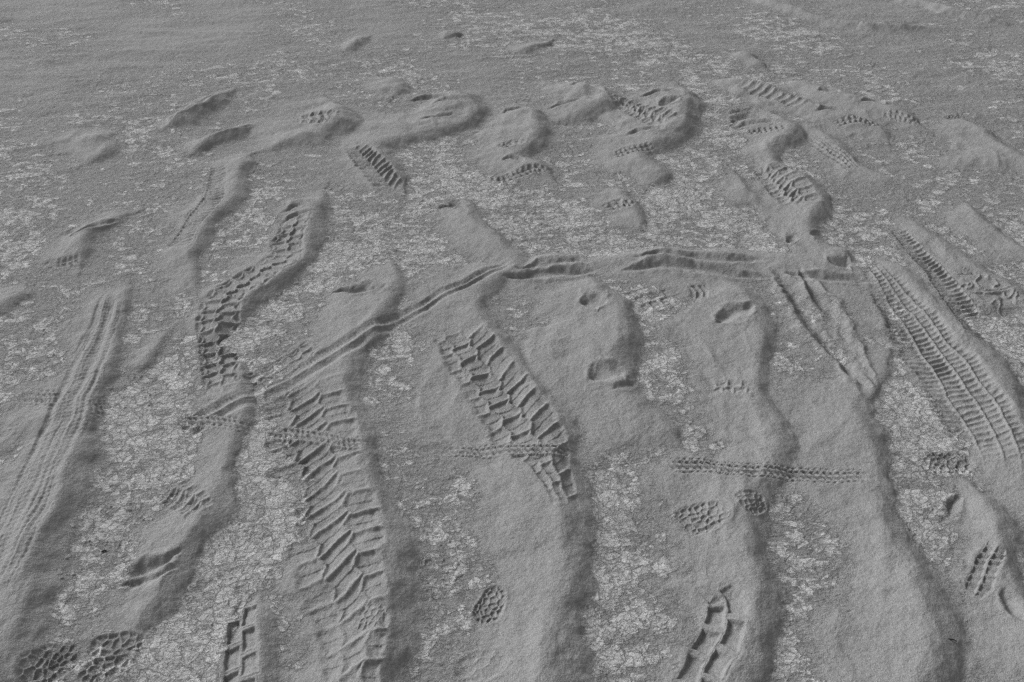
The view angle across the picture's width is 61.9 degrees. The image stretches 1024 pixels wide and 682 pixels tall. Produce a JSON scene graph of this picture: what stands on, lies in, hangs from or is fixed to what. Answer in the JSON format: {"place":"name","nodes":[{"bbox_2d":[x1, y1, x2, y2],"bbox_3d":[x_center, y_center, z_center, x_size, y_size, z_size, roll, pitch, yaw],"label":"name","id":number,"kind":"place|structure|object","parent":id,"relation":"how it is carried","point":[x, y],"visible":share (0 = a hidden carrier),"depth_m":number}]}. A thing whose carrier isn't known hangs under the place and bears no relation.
{"place":"outdoors","nodes":[
{"label":"outdoors","id":0,"kind":"place"},
{"bbox_2d":[0,0,1023,681],"bbox_3d":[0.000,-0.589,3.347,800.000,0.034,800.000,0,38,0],"label":"ground","id":1,"kind":"structure","parent":0,"point":[136,72],"depth_m":3.23},
{"bbox_2d":[0,426,26,457],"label":"sand drift","id":2,"kind":"object","parent":1,"relation":"on","point":[9,439],"visible":1,"depth_m":2.25},
{"bbox_2d":[0,286,32,314],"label":"sand drift","id":3,"kind":"object","parent":1,"relation":"on","point":[11,297],"visible":1,"depth_m":2.76},
{"bbox_2d":[18,643,82,681],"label":"shoe print","id":4,"kind":"object","parent":1,"relation":"on","point":[54,663],"visible":1,"depth_m":1.75},
{"bbox_2d":[0,283,133,681],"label":"sand drift","id":5,"kind":"object","parent":1,"relation":"on","point":[31,592],"visible":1,"depth_m":2.07},
{"bbox_2d":[0,293,124,584],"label":"tyre track","id":6,"kind":"structure","parent":5,"relation":"on","point":[38,481],"depth_m":2.22},
{"bbox_2d":[48,128,119,165],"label":"sand drift","id":7,"kind":"object","parent":1,"relation":"on","point":[85,146],"visible":1,"depth_m":3.65},
{"bbox_2d":[42,211,134,266],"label":"sand drift","id":8,"kind":"object","parent":1,"relation":"on","point":[82,243],"visible":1,"depth_m":3.03},
{"bbox_2d":[57,254,79,267],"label":"tyre track","id":9,"kind":"structure","parent":8,"relation":"on","point":[70,261],"depth_m":2.94},
{"bbox_2d":[69,219,120,237],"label":"furrow","id":10,"kind":"structure","parent":8,"relation":"on","point":[104,222],"depth_m":3.13},
{"bbox_2d":[80,632,145,681],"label":"shoe print","id":11,"kind":"object","parent":1,"relation":"on","point":[107,669],"visible":1,"depth_m":1.76},
{"bbox_2d":[123,332,167,376],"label":"sand drift","id":12,"kind":"object","parent":1,"relation":"on","point":[144,356],"visible":1,"depth_m":2.53},
{"bbox_2d":[98,372,247,638],"bbox_3d":[-0.778,0.347,2.133,0.236,0.031,0.874,-2,38,-2],"label":"sand drift","id":13,"kind":"object","parent":1,"relation":"on","point":[142,610],"visible":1,"depth_m":2.00},
{"bbox_2d":[118,564,177,587],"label":"furrow","id":14,"kind":"structure","parent":13,"relation":"on","point":[144,580],"depth_m":1.91},
{"bbox_2d":[115,548,182,580],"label":"furrow","id":15,"kind":"structure","parent":13,"relation":"on","point":[144,568],"depth_m":1.94},
{"bbox_2d":[159,479,212,518],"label":"tyre track","id":16,"kind":"structure","parent":13,"relation":"on","point":[187,499],"depth_m":2.09},
{"bbox_2d":[157,89,234,130],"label":"sand drift","id":17,"kind":"object","parent":1,"relation":"on","point":[196,114],"visible":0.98,"depth_m":3.90},
{"bbox_2d":[169,92,224,121],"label":"furrow","id":18,"kind":"structure","parent":17,"relation":"on","point":[204,100],"depth_m":3.98},
{"bbox_2d":[167,164,227,248],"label":"tyre track","id":19,"kind":"structure","parent":1,"relation":"on","point":[214,197],"depth_m":3.22},
{"bbox_2d":[156,151,256,296],"bbox_3d":[-1.139,-0.480,3.188,0.283,0.028,1.070,-3,38,-4],"label":"sand drift","id":20,"kind":"object","parent":1,"relation":"on","point":[178,272],"visible":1,"depth_m":3.12},
{"bbox_2d":[182,123,255,156],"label":"sand drift","id":21,"kind":"object","parent":1,"relation":"on","point":[217,138],"visible":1,"depth_m":3.68},
{"bbox_2d":[223,601,260,681],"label":"tyre track","id":22,"kind":"structure","parent":1,"relation":"on","point":[241,659],"depth_m":1.77},
{"bbox_2d":[212,595,284,681],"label":"sand drift","id":23,"kind":"object","parent":1,"relation":"on","point":[271,667],"visible":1,"depth_m":1.76},
{"bbox_2d":[180,186,332,342],"bbox_3d":[-0.831,-0.310,2.971,0.316,0.032,1.026,6,38,8],"label":"sand drift","id":24,"kind":"object","parent":1,"relation":"on","point":[317,232],"visible":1,"depth_m":2.93},
{"bbox_2d":[196,216,309,391],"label":"tyre track","id":25,"kind":"structure","parent":24,"relation":"on","point":[218,321],"depth_m":2.72},
{"bbox_2d":[283,209,315,222],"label":"furrow","id":26,"kind":"structure","parent":24,"relation":"on","point":[310,213],"depth_m":3.16},
{"bbox_2d":[281,199,317,213],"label":"furrow","id":27,"kind":"structure","parent":24,"relation":"on","point":[298,203],"depth_m":3.26},
{"bbox_2d":[237,344,318,391],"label":"tyre track","id":28,"kind":"structure","parent":1,"relation":"on","point":[281,370],"depth_m":2.48},
{"bbox_2d":[250,97,364,154],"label":"sand drift","id":29,"kind":"object","parent":1,"relation":"on","point":[277,135],"visible":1,"depth_m":3.76},
{"bbox_2d":[296,109,340,122],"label":"tyre track","id":30,"kind":"structure","parent":29,"relation":"on","point":[322,116],"depth_m":3.83},
{"bbox_2d":[269,255,425,681],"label":"sand drift","id":31,"kind":"object","parent":1,"relation":"on","point":[333,318],"visible":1,"depth_m":2.07},
{"bbox_2d":[264,379,390,681],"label":"tyre track","id":32,"kind":"structure","parent":31,"relation":"on","point":[340,551],"depth_m":1.99},
{"bbox_2d":[355,602,385,630],"bbox_3d":[-0.300,0.584,1.804,0.067,0.024,0.069,0,38,0],"label":"shoe print","id":33,"kind":"object","parent":32,"relation":"on","point":[372,616],"visible":1,"depth_m":1.80},
{"bbox_2d":[333,281,387,293],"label":"furrow","id":34,"kind":"structure","parent":31,"relation":"on","point":[370,285],"depth_m":2.81},
{"bbox_2d":[196,265,508,418],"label":"tyre track","id":35,"kind":"structure","parent":1,"relation":"on","point":[238,402],"depth_m":2.54},
{"bbox_2d":[337,35,370,52],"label":"sand drift","id":36,"kind":"object","parent":1,"relation":"on","point":[355,44],"visible":1,"depth_m":4.63},
{"bbox_2d":[362,77,412,101],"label":"sand drift","id":37,"kind":"object","parent":1,"relation":"on","point":[386,88],"visible":1,"depth_m":4.14},
{"bbox_2d":[334,91,492,195],"bbox_3d":[-0.474,-0.931,3.748,0.561,0.054,1.060,15,40,18],"label":"sand drift","id":38,"kind":"object","parent":1,"relation":"on","point":[384,134],"visible":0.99,"depth_m":3.76},
{"bbox_2d":[347,145,402,190],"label":"tyre track","id":39,"kind":"structure","parent":38,"relation":"on","point":[376,168],"depth_m":3.47},
{"bbox_2d":[409,91,460,101],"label":"furrow","id":40,"kind":"structure","parent":38,"relation":"on","point":[424,96],"depth_m":4.08},
{"bbox_2d":[421,113,466,118],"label":"furrow","id":41,"kind":"structure","parent":38,"relation":"on","point":[446,115],"depth_m":3.87},
{"bbox_2d":[435,96,467,102],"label":"furrow","id":42,"kind":"structure","parent":38,"relation":"on","point":[455,98],"depth_m":3.99},
{"bbox_2d":[11,389,866,483],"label":"tyre track","id":43,"kind":"structure","parent":1,"relation":"on","point":[285,434],"depth_m":2.21},
{"bbox_2d":[433,30,463,40],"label":"sand drift","id":44,"kind":"object","parent":1,"relation":"on","point":[450,35],"visible":1,"depth_m":4.75},
{"bbox_2d":[456,648,508,681],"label":"shoe print","id":45,"kind":"object","parent":1,"relation":"on","point":[483,666],"visible":1,"depth_m":1.74},
{"bbox_2d":[474,587,506,623],"bbox_3d":[-0.046,0.575,1.855,0.070,0.014,0.095,0,38,0],"label":"shoe print","id":46,"kind":"object","parent":1,"relation":"on","point":[489,608],"visible":1,"depth_m":1.86},
{"bbox_2d":[398,196,597,681],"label":"sand drift","id":47,"kind":"object","parent":1,"relation":"on","point":[535,541],"visible":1,"depth_m":2.08},
{"bbox_2d":[439,201,468,208],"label":"furrow","id":48,"kind":"structure","parent":47,"relation":"on","point":[452,204],"depth_m":3.27},
{"bbox_2d":[438,324,576,500],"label":"tyre track","id":49,"kind":"structure","parent":47,"relation":"on","point":[504,396],"depth_m":2.36},
{"bbox_2d":[467,104,559,185],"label":"sand drift","id":50,"kind":"object","parent":1,"relation":"on","point":[514,123],"visible":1,"depth_m":3.65},
{"bbox_2d":[502,156,525,162],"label":"furrow","id":51,"kind":"structure","parent":50,"relation":"on","point":[522,160],"depth_m":3.54},
{"bbox_2d":[500,138,529,147],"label":"tyre track","id":52,"kind":"structure","parent":50,"relation":"on","point":[508,144],"depth_m":3.63},
{"bbox_2d":[489,164,547,183],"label":"tyre track","id":53,"kind":"structure","parent":1,"relation":"on","point":[526,171],"depth_m":3.44},
{"bbox_2d":[506,40,553,54],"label":"sand drift","id":54,"kind":"object","parent":1,"relation":"on","point":[531,46],"visible":1,"depth_m":4.61},
{"bbox_2d":[544,81,621,124],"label":"sand drift","id":55,"kind":"object","parent":1,"relation":"on","point":[594,106],"visible":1,"depth_m":3.96},
{"bbox_2d":[550,98,586,109],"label":"furrow","id":56,"kind":"structure","parent":55,"relation":"on","point":[563,102],"depth_m":4.01},
{"bbox_2d":[569,83,604,90],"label":"furrow","id":57,"kind":"structure","parent":55,"relation":"on","point":[598,87],"depth_m":4.13},
{"bbox_2d":[513,275,684,468],"bbox_3d":[0.229,0.040,2.511,0.419,0.041,0.853,-7,38,-8],"label":"sand drift","id":58,"kind":"object","parent":1,"relation":"on","point":[568,345],"visible":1,"depth_m":2.48},
{"bbox_2d":[581,293,608,308],"bbox_3d":[0.262,-0.124,2.725,0.083,0.022,0.085,-24,44,-28],"label":"pit","id":59,"kind":"object","parent":58,"relation":"on","point":[595,301],"visible":1,"depth_m":2.74},
{"bbox_2d":[588,361,627,381],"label":"furrow","id":60,"kind":"structure","parent":58,"relation":"on","point":[606,371],"depth_m":2.46},
{"bbox_2d":[613,381,637,389],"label":"furrow","id":61,"kind":"structure","parent":58,"relation":"on","point":[623,385],"depth_m":2.40},
{"bbox_2d":[586,187,647,232],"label":"sand drift","id":62,"kind":"object","parent":1,"relation":"on","point":[633,218],"visible":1,"depth_m":3.21},
{"bbox_2d":[603,199,633,211],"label":"tyre track","id":63,"kind":"structure","parent":62,"relation":"on","point":[616,205],"depth_m":3.24},
{"bbox_2d":[589,83,707,191],"bbox_3d":[0.598,-0.965,3.791,0.470,0.055,1.153,15,40,18],"label":"sand drift","id":64,"kind":"object","parent":1,"relation":"on","point":[645,171],"visible":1,"depth_m":3.69},
{"bbox_2d":[613,143,654,157],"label":"tyre track","id":65,"kind":"structure","parent":64,"relation":"on","point":[648,147],"depth_m":3.60},
{"bbox_2d":[610,94,679,124],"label":"tyre track","id":66,"kind":"structure","parent":64,"relation":"on","point":[650,115],"depth_m":3.89},
{"bbox_2d":[628,127,667,135],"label":"furrow","id":67,"kind":"structure","parent":64,"relation":"on","point":[638,130],"depth_m":3.74},
{"bbox_2d":[643,89,682,96],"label":"furrow","id":68,"kind":"structure","parent":64,"relation":"on","point":[658,91],"depth_m":4.11},
{"bbox_2d":[659,96,684,105],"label":"furrow","id":69,"kind":"structure","parent":64,"relation":"on","point":[667,101],"depth_m":4.00},
{"bbox_2d":[632,288,679,312],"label":"tyre track","id":70,"kind":"structure","parent":1,"relation":"on","point":[649,302],"depth_m":2.77},
{"bbox_2d":[506,246,865,311],"bbox_3d":[0.594,-0.223,2.857,1.228,0.031,0.391,0,38,0],"label":"sand drift","id":71,"kind":"object","parent":1,"relation":"on","point":[611,273],"visible":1,"depth_m":2.86},
{"bbox_2d":[504,265,596,279],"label":"furrow","id":72,"kind":"structure","parent":71,"relation":"on","point":[542,273],"depth_m":2.89},
{"bbox_2d":[513,254,591,269],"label":"furrow","id":73,"kind":"structure","parent":71,"relation":"on","point":[545,262],"depth_m":2.93},
{"bbox_2d":[630,250,765,262],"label":"furrow","id":74,"kind":"structure","parent":71,"relation":"on","point":[722,258],"depth_m":2.95},
{"bbox_2d":[624,257,772,279],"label":"furrow","id":75,"kind":"structure","parent":71,"relation":"on","point":[692,265],"depth_m":2.91},
{"bbox_2d":[782,272,873,284],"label":"furrow","id":76,"kind":"structure","parent":71,"relation":"on","point":[826,277],"depth_m":2.86},
{"bbox_2d":[688,284,711,299],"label":"tyre track","id":77,"kind":"structure","parent":1,"relation":"on","point":[699,291],"depth_m":2.79},
{"bbox_2d":[637,277,799,681],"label":"sand drift","id":78,"kind":"object","parent":1,"relation":"on","point":[707,351],"visible":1,"depth_m":2.13},
{"bbox_2d":[674,581,748,681],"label":"tyre track","id":79,"kind":"structure","parent":78,"relation":"on","point":[716,651],"depth_m":1.79},
{"bbox_2d":[676,491,765,534],"bbox_3d":[0.508,0.412,2.046,0.233,0.030,0.090,-8,39,-10],"label":"shoe print","id":80,"kind":"object","parent":78,"relation":"on","point":[697,519],"visible":1,"depth_m":2.05},
{"bbox_2d":[713,380,752,393],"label":"tyre track","id":81,"kind":"structure","parent":78,"relation":"on","point":[736,387],"depth_m":2.41},
{"bbox_2d":[715,303,755,323],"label":"furrow","id":82,"kind":"structure","parent":78,"relation":"on","point":[731,313],"depth_m":2.69},
{"bbox_2d":[714,175,762,206],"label":"sand drift","id":83,"kind":"object","parent":1,"relation":"on","point":[733,190],"visible":1,"depth_m":3.31},
{"bbox_2d":[731,51,769,70],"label":"sand drift","id":84,"kind":"object","parent":1,"relation":"on","point":[749,61],"visible":1,"depth_m":4.43},
{"bbox_2d":[745,125,785,134],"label":"tyre track","id":85,"kind":"structure","parent":1,"relation":"on","point":[762,130],"depth_m":3.75},
{"bbox_2d":[786,234,798,242],"bbox_3d":[1.002,-0.359,3.047,0.040,0.017,0.064,13,40,16],"label":"pit","id":86,"kind":"object","parent":1,"relation":"on","point":[791,239],"visible":1,"depth_m":3.06},
{"bbox_2d":[729,106,856,265],"bbox_3d":[1.107,-0.689,3.450,0.340,0.040,1.358,3,38,3],"label":"sand drift","id":87,"kind":"object","parent":1,"relation":"on","point":[780,222],"visible":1,"depth_m":3.23},
{"bbox_2d":[731,109,753,113],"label":"furrow","id":88,"kind":"structure","parent":87,"relation":"on","point":[737,111],"depth_m":3.96},
{"bbox_2d":[729,115,776,123],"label":"furrow","id":89,"kind":"structure","parent":87,"relation":"on","point":[738,118],"depth_m":3.90},
{"bbox_2d":[733,119,782,128],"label":"furrow","id":90,"kind":"structure","parent":87,"relation":"on","point":[751,123],"depth_m":3.83},
{"bbox_2d":[754,164,820,205],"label":"tyre track","id":91,"kind":"structure","parent":87,"relation":"on","point":[784,185],"depth_m":3.36},
{"bbox_2d":[707,78,890,145],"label":"sand drift","id":92,"kind":"object","parent":1,"relation":"on","point":[824,120],"visible":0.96,"depth_m":3.87},
{"bbox_2d":[736,79,809,108],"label":"tyre track","id":93,"kind":"structure","parent":92,"relation":"on","point":[758,88],"depth_m":4.07},
{"bbox_2d":[818,105,837,110],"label":"furrow","id":94,"kind":"structure","parent":92,"relation":"on","point":[823,108],"depth_m":3.95},
{"bbox_2d":[810,231,834,243],"bbox_3d":[1.109,-0.373,3.060,0.086,0.029,0.081,0,38,0],"label":"pit","id":95,"kind":"object","parent":1,"relation":"on","point":[821,237],"visible":0.95,"depth_m":3.07},
{"bbox_2d":[829,258,851,269],"bbox_3d":[1.124,-0.258,2.918,0.084,0.026,0.069,0,38,0],"label":"pit","id":96,"kind":"object","parent":1,"relation":"on","point":[846,264],"visible":0.94,"depth_m":2.93},
{"bbox_2d":[748,0,937,33],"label":"sand drift","id":97,"kind":"object","parent":1,"relation":"on","point":[799,12],"visible":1,"depth_m":4.91},
{"bbox_2d":[803,123,897,187],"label":"sand drift","id":98,"kind":"object","parent":1,"relation":"on","point":[862,175],"visible":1,"depth_m":3.48},
{"bbox_2d":[805,136,857,168],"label":"tyre track","id":99,"kind":"structure","parent":98,"relation":"on","point":[843,158],"depth_m":3.60},
{"bbox_2d":[780,80,929,132],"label":"sand drift","id":100,"kind":"object","parent":1,"relation":"on","point":[846,102],"visible":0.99,"depth_m":3.97},
{"bbox_2d":[818,88,840,91],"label":"furrow","id":101,"kind":"structure","parent":100,"relation":"on","point":[827,90],"depth_m":4.11},
{"bbox_2d":[834,115,877,126],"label":"tyre track","id":102,"kind":"structure","parent":1,"relation":"on","point":[847,120],"depth_m":3.82},
{"bbox_2d":[769,283,971,681],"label":"sand drift","id":103,"kind":"object","parent":1,"relation":"on","point":[894,614],"visible":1,"depth_m":2.00},
{"bbox_2d":[771,270,871,393],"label":"furrow","id":104,"kind":"structure","parent":103,"relation":"on","point":[796,292],"depth_m":2.68},
{"bbox_2d":[804,279,874,381],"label":"furrow","id":105,"kind":"structure","parent":103,"relation":"on","point":[831,321],"depth_m":2.65},
{"bbox_2d":[881,110,918,124],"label":"tyre track","id":106,"kind":"structure","parent":1,"relation":"on","point":[899,116],"depth_m":3.86},
{"bbox_2d":[862,266,1023,461],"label":"tyre track","id":107,"kind":"structure","parent":1,"relation":"on","point":[973,409],"depth_m":2.45},
{"bbox_2d":[865,253,1023,530],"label":"sand drift","id":108,"kind":"object","parent":1,"relation":"on","point":[1000,480],"visible":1,"depth_m":2.42},
{"bbox_2d":[920,453,975,474],"bbox_3d":[1.120,0.317,2.192,0.140,0.013,0.080,0,38,0],"label":"shoe print","id":109,"kind":"object","parent":1,"relation":"on","point":[945,464],"visible":1,"depth_m":2.19},
{"bbox_2d":[893,0,1006,23],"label":"sand drift","id":110,"kind":"object","parent":1,"relation":"on","point":[945,9],"visible":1,"depth_m":5.07},
{"bbox_2d":[896,216,1023,310],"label":"sand drift","id":111,"kind":"object","parent":1,"relation":"on","point":[949,257],"visible":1,"depth_m":2.93},
{"bbox_2d":[891,229,988,341],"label":"tyre track","id":112,"kind":"structure","parent":111,"relation":"on","point":[957,299],"depth_m":2.83},
{"bbox_2d":[949,267,1023,318],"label":"tyre track","id":113,"kind":"structure","parent":111,"relation":"on","point":[1007,302],"depth_m":2.78},
{"bbox_2d":[931,115,1023,174],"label":"sand drift","id":114,"kind":"object","parent":1,"relation":"on","point":[975,146],"visible":1,"depth_m":3.60},
{"bbox_2d":[945,115,960,119],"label":"tyre track","id":115,"kind":"structure","parent":114,"relation":"on","point":[952,117],"depth_m":3.89},
{"bbox_2d":[933,204,1023,268],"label":"sand drift","id":116,"kind":"object","parent":1,"relation":"on","point":[994,245],"visible":1,"depth_m":3.06},
{"bbox_2d":[948,479,1023,681],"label":"sand drift","id":117,"kind":"object","parent":1,"relation":"on","point":[994,628],"visible":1,"depth_m":1.88},
{"bbox_2d":[938,495,963,524],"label":"furrow","id":118,"kind":"structure","parent":117,"relation":"on","point":[948,512],"depth_m":2.07},
{"bbox_2d":[965,542,1006,597],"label":"tyre track","id":119,"kind":"structure","parent":117,"relation":"on","point":[982,577],"depth_m":1.92},
{"bbox_2d":[1000,587,1023,620],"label":"furrow","id":120,"kind":"structure","parent":117,"relation":"on","point":[1011,602],"depth_m":1.85}
]}

